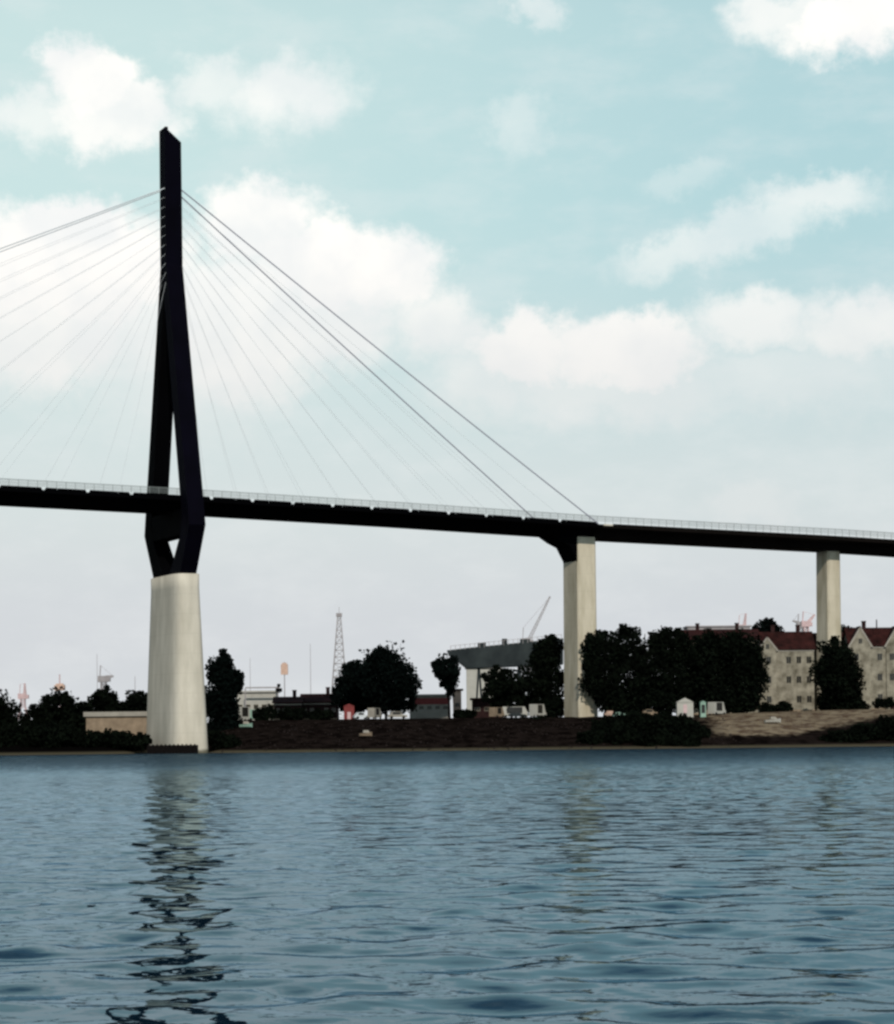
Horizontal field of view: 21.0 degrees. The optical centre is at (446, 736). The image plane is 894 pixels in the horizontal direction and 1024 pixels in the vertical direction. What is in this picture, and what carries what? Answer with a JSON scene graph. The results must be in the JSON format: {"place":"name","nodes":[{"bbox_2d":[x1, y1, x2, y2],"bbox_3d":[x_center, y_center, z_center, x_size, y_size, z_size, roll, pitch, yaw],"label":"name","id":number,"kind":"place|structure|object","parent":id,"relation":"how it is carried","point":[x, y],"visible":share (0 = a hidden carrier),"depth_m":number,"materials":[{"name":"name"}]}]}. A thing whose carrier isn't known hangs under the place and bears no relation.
{"place":"outdoors","nodes":[
{"label":"outdoors","id":0,"kind":"place"},
{"bbox_2d":[239,707,249,719],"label":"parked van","id":1,"kind":"object","parent":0,"point":[244,713],"visible":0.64,"depth_m":565.07,"materials":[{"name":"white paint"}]},
{"bbox_2d":[310,649,310,693],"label":"light mast","id":2,"kind":"object","parent":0,"point":[310,671],"visible":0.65,"depth_m":899.92,"materials":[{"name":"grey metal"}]},
{"bbox_2d":[0,746,893,1023],"bbox_3d":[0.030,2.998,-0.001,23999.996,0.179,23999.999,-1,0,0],"label":"river","id":3,"kind":"structure","parent":0,"point":[681,886],"depth_m":47.86,"materials":[{"name":"liquid"}]},
{"bbox_2d":[147,744,197,753],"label":"fender","id":4,"kind":"object","parent":3,"relation":"in","point":[168,749],"visible":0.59,"depth_m":501.86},
{"bbox_2d":[0,709,893,754],"bbox_3d":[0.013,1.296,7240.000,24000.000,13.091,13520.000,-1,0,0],"label":"ground","id":5,"kind":"structure","parent":0,"point":[791,729],"depth_m":518.97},
{"bbox_2d":[0,689,24,728],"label":"broadleaf tree","id":6,"kind":"object","parent":5,"relation":"on","point":[9,715],"visible":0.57,"depth_m":528.43,"materials":[{"name":"green plant"}]},
{"bbox_2d":[18,683,28,719],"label":"harbour crane","id":7,"kind":"object","parent":5,"relation":"on","point":[24,696],"visible":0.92,"depth_m":1148.98,"materials":[{"name":"red paint"}]},
{"bbox_2d":[18,704,54,728],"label":"broadleaf tree","id":8,"kind":"object","parent":5,"relation":"on","point":[38,713],"visible":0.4,"depth_m":529.64,"materials":[{"name":"green plant"}]},
{"bbox_2d":[54,674,64,706],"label":"crane","id":9,"kind":"object","parent":5,"relation":"on","point":[59,685],"visible":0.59,"depth_m":898.86,"materials":[{"name":"red paint"}]},
{"bbox_2d":[36,686,85,729],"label":"broadleaf tree","id":10,"kind":"object","parent":5,"relation":"on","point":[65,712],"visible":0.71,"depth_m":533.01,"materials":[{"name":"green plant"}]},
{"bbox_2d":[58,701,92,728],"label":"broadleaf tree","id":11,"kind":"object","parent":5,"relation":"on","point":[83,707],"visible":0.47,"depth_m":535.84,"materials":[{"name":"green plant"}]},
{"bbox_2d":[54,723,101,747],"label":"bush","id":12,"kind":"object","parent":5,"relation":"on","point":[79,737],"visible":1,"depth_m":510.17,"materials":[{"name":"green plant"}]},
{"bbox_2d":[85,684,124,711],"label":"broadleaf tree","id":13,"kind":"object","parent":5,"relation":"on","point":[104,700],"visible":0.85,"depth_m":544.83,"materials":[{"name":"green plant"}]},
{"bbox_2d":[98,665,113,689],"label":"harbour crane","id":14,"kind":"object","parent":5,"relation":"on","point":[103,680],"visible":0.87,"depth_m":998.85,"materials":[{"name":"grey metal"}]},
{"bbox_2d":[83,711,146,734],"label":"shed","id":15,"kind":"structure","parent":5,"relation":"on","point":[134,722],"depth_m":526.00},
{"bbox_2d":[96,728,148,749],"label":"bush","id":16,"kind":"object","parent":5,"relation":"on","point":[124,740],"visible":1,"depth_m":510.35,"materials":[{"name":"green plant"}]},
{"bbox_2d":[122,690,147,711],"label":"broadleaf tree","id":17,"kind":"object","parent":5,"relation":"on","point":[137,701],"visible":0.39,"depth_m":543.36,"materials":[{"name":"green plant"}]},
{"bbox_2d":[136,731,152,753],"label":"bush","id":18,"kind":"object","parent":5,"relation":"on","point":[150,740],"visible":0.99,"depth_m":511.98,"materials":[{"name":"green plant"}]},
{"bbox_2d":[204,648,244,730],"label":"broadleaf tree","id":19,"kind":"object","parent":5,"relation":"on","point":[225,679],"visible":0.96,"depth_m":538.30,"materials":[{"name":"green plant"}]},
{"bbox_2d":[207,729,241,750],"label":"bush","id":20,"kind":"object","parent":5,"relation":"on","point":[217,740],"visible":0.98,"depth_m":511.10,"materials":[{"name":"green plant"}]},
{"bbox_2d":[236,690,280,719],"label":"warehouse","id":21,"kind":"structure","parent":5,"relation":"on","point":[258,699],"depth_m":610.00,"materials":[{"name":"white paint"}]},
{"bbox_2d":[245,684,281,706],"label":"overhead beam","id":22,"kind":"structure","parent":5,"relation":"on","point":[278,689],"depth_m":605.85,"materials":[{"name":"grey metal"}]},
{"bbox_2d":[252,704,276,720],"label":"shrub","id":23,"kind":"object","parent":5,"relation":"on","point":[268,712],"visible":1,"depth_m":550.45,"materials":[{"name":"green plant"}]},
{"bbox_2d":[281,662,287,696],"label":"light mast","id":24,"kind":"object","parent":5,"relation":"on","point":[284,668],"visible":0.83,"depth_m":759.34,"materials":[{"name":"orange metal"}]},
{"bbox_2d":[272,690,303,719],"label":"shed","id":25,"kind":"structure","parent":5,"relation":"on","point":[294,701],"depth_m":590.00,"materials":[{"name":"brick"}]},
{"bbox_2d":[274,706,306,719],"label":"shrub","id":26,"kind":"object","parent":5,"relation":"on","point":[287,713],"visible":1,"depth_m":550.97,"materials":[{"name":"green plant"}]},
{"bbox_2d":[300,687,338,719],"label":"shed","id":27,"kind":"structure","parent":5,"relation":"on","point":[311,702],"depth_m":596.00,"materials":[{"name":"brick"}]},
{"bbox_2d":[304,708,334,719],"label":"shrub","id":28,"kind":"object","parent":5,"relation":"on","point":[317,714],"visible":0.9,"depth_m":551.03,"materials":[{"name":"green plant"}]},
{"bbox_2d":[331,613,344,717],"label":"lattice tower","id":29,"kind":"structure","parent":5,"relation":"on","point":[336,636],"depth_m":759.08,"materials":[{"name":"grey metal"}]},
{"bbox_2d":[329,659,366,706],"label":"broadleaf tree","id":30,"kind":"object","parent":5,"relation":"on","point":[343,693],"visible":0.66,"depth_m":563.57,"materials":[{"name":"green plant"}]},
{"bbox_2d":[344,704,354,718],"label":"hut","id":31,"kind":"object","parent":5,"relation":"on","point":[349,711],"visible":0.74,"depth_m":556.00,"materials":[{"name":"red paint"}]},
{"bbox_2d":[337,704,372,712],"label":"bush","id":32,"kind":"object","parent":5,"relation":"on","point":[358,709],"visible":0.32,"depth_m":570.41,"materials":[{"name":"green plant"}]},
{"bbox_2d":[352,712,367,718],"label":"parked car","id":33,"kind":"object","parent":5,"relation":"on","point":[357,715],"visible":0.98,"depth_m":554.15,"materials":[{"name":"white metal"}]},
{"bbox_2d":[359,730,371,736],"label":"boat","id":34,"kind":"object","parent":5,"relation":"on","point":[366,733],"visible":1,"depth_m":515.53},
{"bbox_2d":[367,708,381,718],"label":"parked van","id":35,"kind":"object","parent":5,"relation":"on","point":[373,713],"visible":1,"depth_m":554.25,"materials":[{"name":"white metal"}]},
{"bbox_2d":[348,640,422,718],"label":"broadleaf tree","id":36,"kind":"object","parent":5,"relation":"on","point":[384,677],"visible":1,"depth_m":557.12,"materials":[{"name":"green plant"}]},
{"bbox_2d":[365,701,417,714],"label":"bush","id":37,"kind":"object","parent":5,"relation":"on","point":[411,708],"visible":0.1,"depth_m":571.19,"materials":[{"name":"green plant"}]},
{"bbox_2d":[388,712,406,717],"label":"parked car","id":38,"kind":"object","parent":5,"relation":"on","point":[395,714],"visible":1,"depth_m":555.12,"materials":[{"name":"white metal"}]},
{"bbox_2d":[410,694,447,717],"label":"pavilion","id":39,"kind":"structure","parent":5,"relation":"on","point":[432,705],"depth_m":600.00,"materials":[{"name":"grey paint"}]},
{"bbox_2d":[430,653,461,717],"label":"broadleaf tree","id":40,"kind":"object","parent":5,"relation":"on","point":[446,671],"visible":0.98,"depth_m":564.13,"materials":[{"name":"green plant"}]},
{"bbox_2d":[0,127,893,752],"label":"cable stayed bridge","id":41,"kind":"structure","parent":5,"relation":"on","point":[176,699],"depth_m":521.00,"materials":[{"name":"black metal"}]},
{"bbox_2d":[453,689,462,717],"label":"hut","id":42,"kind":"object","parent":5,"relation":"on","point":[457,701],"visible":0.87,"depth_m":610.00,"materials":[{"name":"grey paint"}]},
{"bbox_2d":[452,708,476,717],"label":"bush","id":43,"kind":"object","parent":5,"relation":"on","point":[463,713],"visible":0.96,"depth_m":565.08,"materials":[{"name":"green plant"}]},
{"bbox_2d":[208,718,740,751],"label":"revetment stones","id":44,"kind":"object","parent":5,"relation":"on","point":[437,734],"visible":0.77,"depth_m":519.64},
{"bbox_2d":[239,721,251,727],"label":"boat","id":45,"kind":"object","parent":44,"relation":"on","point":[246,724],"visible":1,"depth_m":532.53,"materials":[{"name":"green paint"}]},
{"bbox_2d":[465,668,501,709],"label":"building","id":46,"kind":"structure","parent":5,"relation":"on","point":[471,680],"depth_m":830.00,"materials":[{"name":"white paint"}]},
{"bbox_2d":[470,698,501,717],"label":"hut","id":47,"kind":"object","parent":5,"relation":"on","point":[480,707],"visible":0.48,"depth_m":600.00,"materials":[{"name":"brick"}]},
{"bbox_2d":[489,707,503,717],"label":"parked van","id":48,"kind":"object","parent":5,"relation":"on","point":[496,712],"visible":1,"depth_m":556.57,"materials":[{"name":"beige metal"}]},
{"bbox_2d":[447,634,562,716],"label":"gantry hall","id":49,"kind":"structure","parent":5,"relation":"on","point":[502,655],"depth_m":740.00,"materials":[{"name":"grey metal"}]},
{"bbox_2d":[480,664,534,709],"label":"broadleaf tree","id":50,"kind":"object","parent":5,"relation":"on","point":[505,687],"visible":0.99,"depth_m":560.57,"materials":[{"name":"green plant"}]},
{"bbox_2d":[503,707,528,716],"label":"parked van","id":51,"kind":"object","parent":5,"relation":"on","point":[520,710],"visible":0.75,"depth_m":559.13,"materials":[{"name":"white paint"}]},
{"bbox_2d":[508,712,525,717],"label":"parked car","id":52,"kind":"object","parent":5,"relation":"on","point":[512,714],"visible":0.94,"depth_m":551.15,"materials":[{"name":"grey metal"}]},
{"bbox_2d":[524,692,544,712],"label":"bush","id":53,"kind":"object","parent":5,"relation":"on","point":[532,698],"visible":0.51,"depth_m":565.00,"materials":[{"name":"green plant"}]},
{"bbox_2d":[520,596,550,716],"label":"harbour crane","id":54,"kind":"object","parent":5,"relation":"on","point":[548,599],"visible":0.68,"depth_m":979.51,"materials":[{"name":"grey metal"}]},
{"bbox_2d":[509,715,566,719],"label":"bush","id":55,"kind":"object","parent":5,"relation":"on","point":[539,717],"visible":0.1,"depth_m":544.76,"materials":[{"name":"green plant"}]},
{"bbox_2d":[529,704,546,716],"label":"parked van","id":56,"kind":"object","parent":5,"relation":"on","point":[536,710],"visible":0.69,"depth_m":556.63,"materials":[{"name":"white paint"}]},
{"bbox_2d":[518,634,563,707],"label":"broadleaf tree","id":57,"kind":"object","parent":5,"relation":"on","point":[542,675],"visible":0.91,"depth_m":565.59,"materials":[{"name":"green plant"}]},
{"bbox_2d":[539,692,563,716],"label":"bush","id":58,"kind":"object","parent":5,"relation":"on","point":[552,710],"visible":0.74,"depth_m":564.33,"materials":[{"name":"green plant"}]},
{"bbox_2d":[576,729,605,744],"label":"bush","id":59,"kind":"object","parent":5,"relation":"on","point":[591,736],"visible":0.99,"depth_m":509.66,"materials":[{"name":"green plant"}]},
{"bbox_2d":[577,629,627,714],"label":"broadleaf tree","id":60,"kind":"object","parent":5,"relation":"on","point":[601,668],"visible":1,"depth_m":549.97,"materials":[{"name":"green plant"}]},
{"bbox_2d":[591,715,623,733],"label":"bush","id":61,"kind":"object","parent":5,"relation":"on","point":[604,724],"visible":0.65,"depth_m":520.04,"materials":[{"name":"green plant"}]},
{"bbox_2d":[603,724,639,744],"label":"bush","id":62,"kind":"object","parent":5,"relation":"on","point":[621,734],"visible":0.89,"depth_m":507.04,"materials":[{"name":"green plant"}]},
{"bbox_2d":[613,710,648,728],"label":"bush","id":63,"kind":"object","parent":5,"relation":"on","point":[633,719],"visible":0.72,"depth_m":521.88,"materials":[{"name":"green plant"}]},
{"bbox_2d":[608,623,658,714],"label":"broadleaf tree","id":64,"kind":"object","parent":5,"relation":"on","point":[636,662],"visible":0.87,"depth_m":553.06,"materials":[{"name":"green plant"}]},
{"bbox_2d":[640,709,657,715],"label":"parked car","id":65,"kind":"object","parent":5,"relation":"on","point":[649,711],"visible":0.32,"depth_m":551.17,"materials":[{"name":"beige metal"}]},
{"bbox_2d":[633,728,674,746],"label":"bush","id":66,"kind":"object","parent":5,"relation":"on","point":[653,737],"visible":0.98,"depth_m":502.49,"materials":[{"name":"green plant"}]},
{"bbox_2d":[639,710,674,732],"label":"bush","id":67,"kind":"object","parent":5,"relation":"on","point":[660,719],"visible":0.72,"depth_m":516.97,"materials":[{"name":"green plant"}]},
{"bbox_2d":[639,625,692,714],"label":"broadleaf tree","id":68,"kind":"object","parent":5,"relation":"on","point":[667,651],"visible":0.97,"depth_m":554.62,"materials":[{"name":"green plant"}]},
{"bbox_2d":[663,731,701,746],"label":"bush","id":69,"kind":"object","parent":5,"relation":"on","point":[683,738],"visible":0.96,"depth_m":501.82,"materials":[{"name":"green plant"}]},
{"bbox_2d":[664,713,700,734],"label":"bush","id":70,"kind":"object","parent":5,"relation":"on","point":[678,723],"visible":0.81,"depth_m":513.63,"materials":[{"name":"green plant"}]},
{"bbox_2d":[675,698,692,716],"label":"hut","id":71,"kind":"object","parent":5,"relation":"on","point":[684,705],"visible":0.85,"depth_m":540.00,"materials":[{"name":"white paint"}]},
{"bbox_2d":[685,722,711,737],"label":"bush","id":72,"kind":"object","parent":5,"relation":"on","point":[703,730],"visible":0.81,"depth_m":511.82,"materials":[{"name":"green plant"}]},
{"bbox_2d":[699,701,705,716],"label":"kiosk","id":73,"kind":"object","parent":5,"relation":"on","point":[702,708],"visible":0.97,"depth_m":542.00,"materials":[{"name":"green paint"}]},
{"bbox_2d":[677,628,730,711],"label":"broadleaf tree","id":74,"kind":"object","parent":5,"relation":"on","point":[704,670],"visible":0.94,"depth_m":557.36,"materials":[{"name":"green plant"}]},
{"bbox_2d":[682,625,751,629],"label":"hall","id":75,"kind":"structure","parent":5,"relation":"on","point":[721,627],"depth_m":900.00,"materials":[{"name":"grey metal"}]},
{"bbox_2d":[708,702,725,714],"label":"parked van","id":76,"kind":"object","parent":5,"relation":"on","point":[716,708],"visible":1,"depth_m":546.45,"materials":[{"name":"white paint"}]},
{"bbox_2d":[684,623,758,714],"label":"house","id":77,"kind":"structure","parent":5,"relation":"on","point":[697,631],"depth_m":629.10,"materials":[{"name":"red tile"}]},
{"bbox_2d":[706,685,755,713],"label":"bush","id":78,"kind":"object","parent":5,"relation":"on","point":[732,705],"visible":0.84,"depth_m":557.46,"materials":[{"name":"green plant"}]},
{"bbox_2d":[710,628,769,712],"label":"broadleaf tree","id":79,"kind":"object","parent":5,"relation":"on","point":[748,669],"visible":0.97,"depth_m":557.49,"materials":[{"name":"green plant"}]},
{"bbox_2d":[751,617,784,631],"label":"broadleaf tree","id":80,"kind":"object","parent":5,"relation":"on","point":[763,625],"visible":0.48,"depth_m":638.74,"materials":[{"name":"green plant"}]},
{"bbox_2d":[759,701,776,712],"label":"shrub","id":81,"kind":"object","parent":5,"relation":"on","point":[767,707],"visible":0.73,"depth_m":561.04,"materials":[{"name":"green plant"}]},
{"bbox_2d":[764,717,780,722],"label":"boat","id":82,"kind":"object","parent":5,"relation":"on","point":[774,720],"visible":1,"depth_m":527.53,"materials":[{"name":"white paint"}]},
{"bbox_2d":[775,700,793,711],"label":"shrub","id":83,"kind":"object","parent":5,"relation":"on","point":[783,706],"visible":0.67,"depth_m":560.63,"materials":[{"name":"green plant"}]},
{"bbox_2d":[757,625,815,712],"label":"house","id":84,"kind":"structure","parent":5,"relation":"on","point":[789,657],"depth_m":585.00,"materials":[{"name":"paint"}]},
{"bbox_2d":[766,696,771,702],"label":"window","id":85,"kind":"structure","parent":84,"relation":"in","point":[768,698],"depth_m":584.53,"materials":[{"name":"grey glass"}]},
{"bbox_2d":[786,656,790,663],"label":"window","id":86,"kind":"structure","parent":84,"relation":"in","point":[788,658],"depth_m":584.96,"materials":[{"name":"grey glass"}]},
{"bbox_2d":[786,676,791,682],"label":"window","id":87,"kind":"structure","parent":84,"relation":"in","point":[788,678],"depth_m":584.96,"materials":[{"name":"grey glass"}]},
{"bbox_2d":[796,656,800,663],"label":"window","id":88,"kind":"structure","parent":84,"relation":"in","point":[798,658],"depth_m":584.96,"materials":[{"name":"grey glass"}]},
{"bbox_2d":[796,676,801,682],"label":"window","id":89,"kind":"structure","parent":84,"relation":"in","point":[798,678],"depth_m":584.96,"materials":[{"name":"grey glass"}]},
{"bbox_2d":[806,656,811,663],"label":"window","id":90,"kind":"structure","parent":84,"relation":"in","point":[808,658],"depth_m":584.96,"materials":[{"name":"grey glass"}]},
{"bbox_2d":[807,695,811,702],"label":"window","id":91,"kind":"structure","parent":84,"relation":"in","point":[809,697],"depth_m":584.96,"materials":[{"name":"grey glass"}]},
{"bbox_2d":[792,614,806,631],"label":"harbour crane","id":92,"kind":"object","parent":5,"relation":"on","point":[797,622],"visible":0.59,"depth_m":1149.43,"materials":[{"name":"grey metal"}]},
{"bbox_2d":[801,611,814,630],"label":"harbour crane","id":93,"kind":"object","parent":5,"relation":"on","point":[807,623],"visible":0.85,"depth_m":1099.00,"materials":[{"name":"red paint"}]},
{"bbox_2d":[816,700,833,709],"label":"bush","id":94,"kind":"object","parent":5,"relation":"on","point":[820,707],"visible":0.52,"depth_m":563.32,"materials":[{"name":"green plant"}]},
{"bbox_2d":[813,633,846,710],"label":"house","id":95,"kind":"structure","parent":5,"relation":"on","point":[815,659],"depth_m":590.00,"materials":[{"name":"paint"}]},
{"bbox_2d":[808,635,865,709],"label":"broadleaf tree","id":96,"kind":"object","parent":5,"relation":"on","point":[836,668],"visible":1,"depth_m":558.88,"materials":[{"name":"green plant"}]},
{"bbox_2d":[819,729,867,742],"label":"bush","id":97,"kind":"object","parent":5,"relation":"on","point":[840,736],"visible":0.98,"depth_m":508.44,"materials":[{"name":"green plant"}]},
{"bbox_2d":[841,624,854,632],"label":"broadleaf tree","id":98,"kind":"object","parent":5,"relation":"on","point":[843,627],"visible":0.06,"depth_m":638.59,"materials":[{"name":"green plant"}]},
{"bbox_2d":[846,701,870,709],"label":"shrub","id":99,"kind":"object","parent":5,"relation":"on","point":[863,705],"visible":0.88,"depth_m":561.46,"materials":[{"name":"green plant"}]},
{"bbox_2d":[846,722,887,741],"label":"bush","id":100,"kind":"object","parent":5,"relation":"on","point":[869,731],"visible":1,"depth_m":508.30,"materials":[{"name":"green plant"}]},
{"bbox_2d":[843,621,893,708],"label":"house","id":101,"kind":"structure","parent":5,"relation":"on","point":[873,648],"depth_m":584.88,"materials":[{"name":"paint"}]},
{"bbox_2d":[877,653,881,660],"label":"window","id":102,"kind":"structure","parent":101,"relation":"in","point":[879,655],"depth_m":584.96,"materials":[{"name":"grey glass"}]},
{"bbox_2d":[877,673,882,680],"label":"window","id":103,"kind":"structure","parent":101,"relation":"in","point":[879,675],"depth_m":584.96,"materials":[{"name":"grey glass"}]},
{"bbox_2d":[872,696,893,708],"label":"shrub","id":104,"kind":"object","parent":5,"relation":"on","point":[887,702],"visible":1,"depth_m":561.51,"materials":[{"name":"green plant"}]},
{"bbox_2d":[874,714,893,740],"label":"bush","id":105,"kind":"object","parent":5,"relation":"on","point":[887,722],"visible":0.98,"depth_m":508.52,"materials":[{"name":"green plant"}]},
{"bbox_2d":[0,0,893,722],"label":"sky","id":106,"kind":"structure","parent":0,"point":[643,248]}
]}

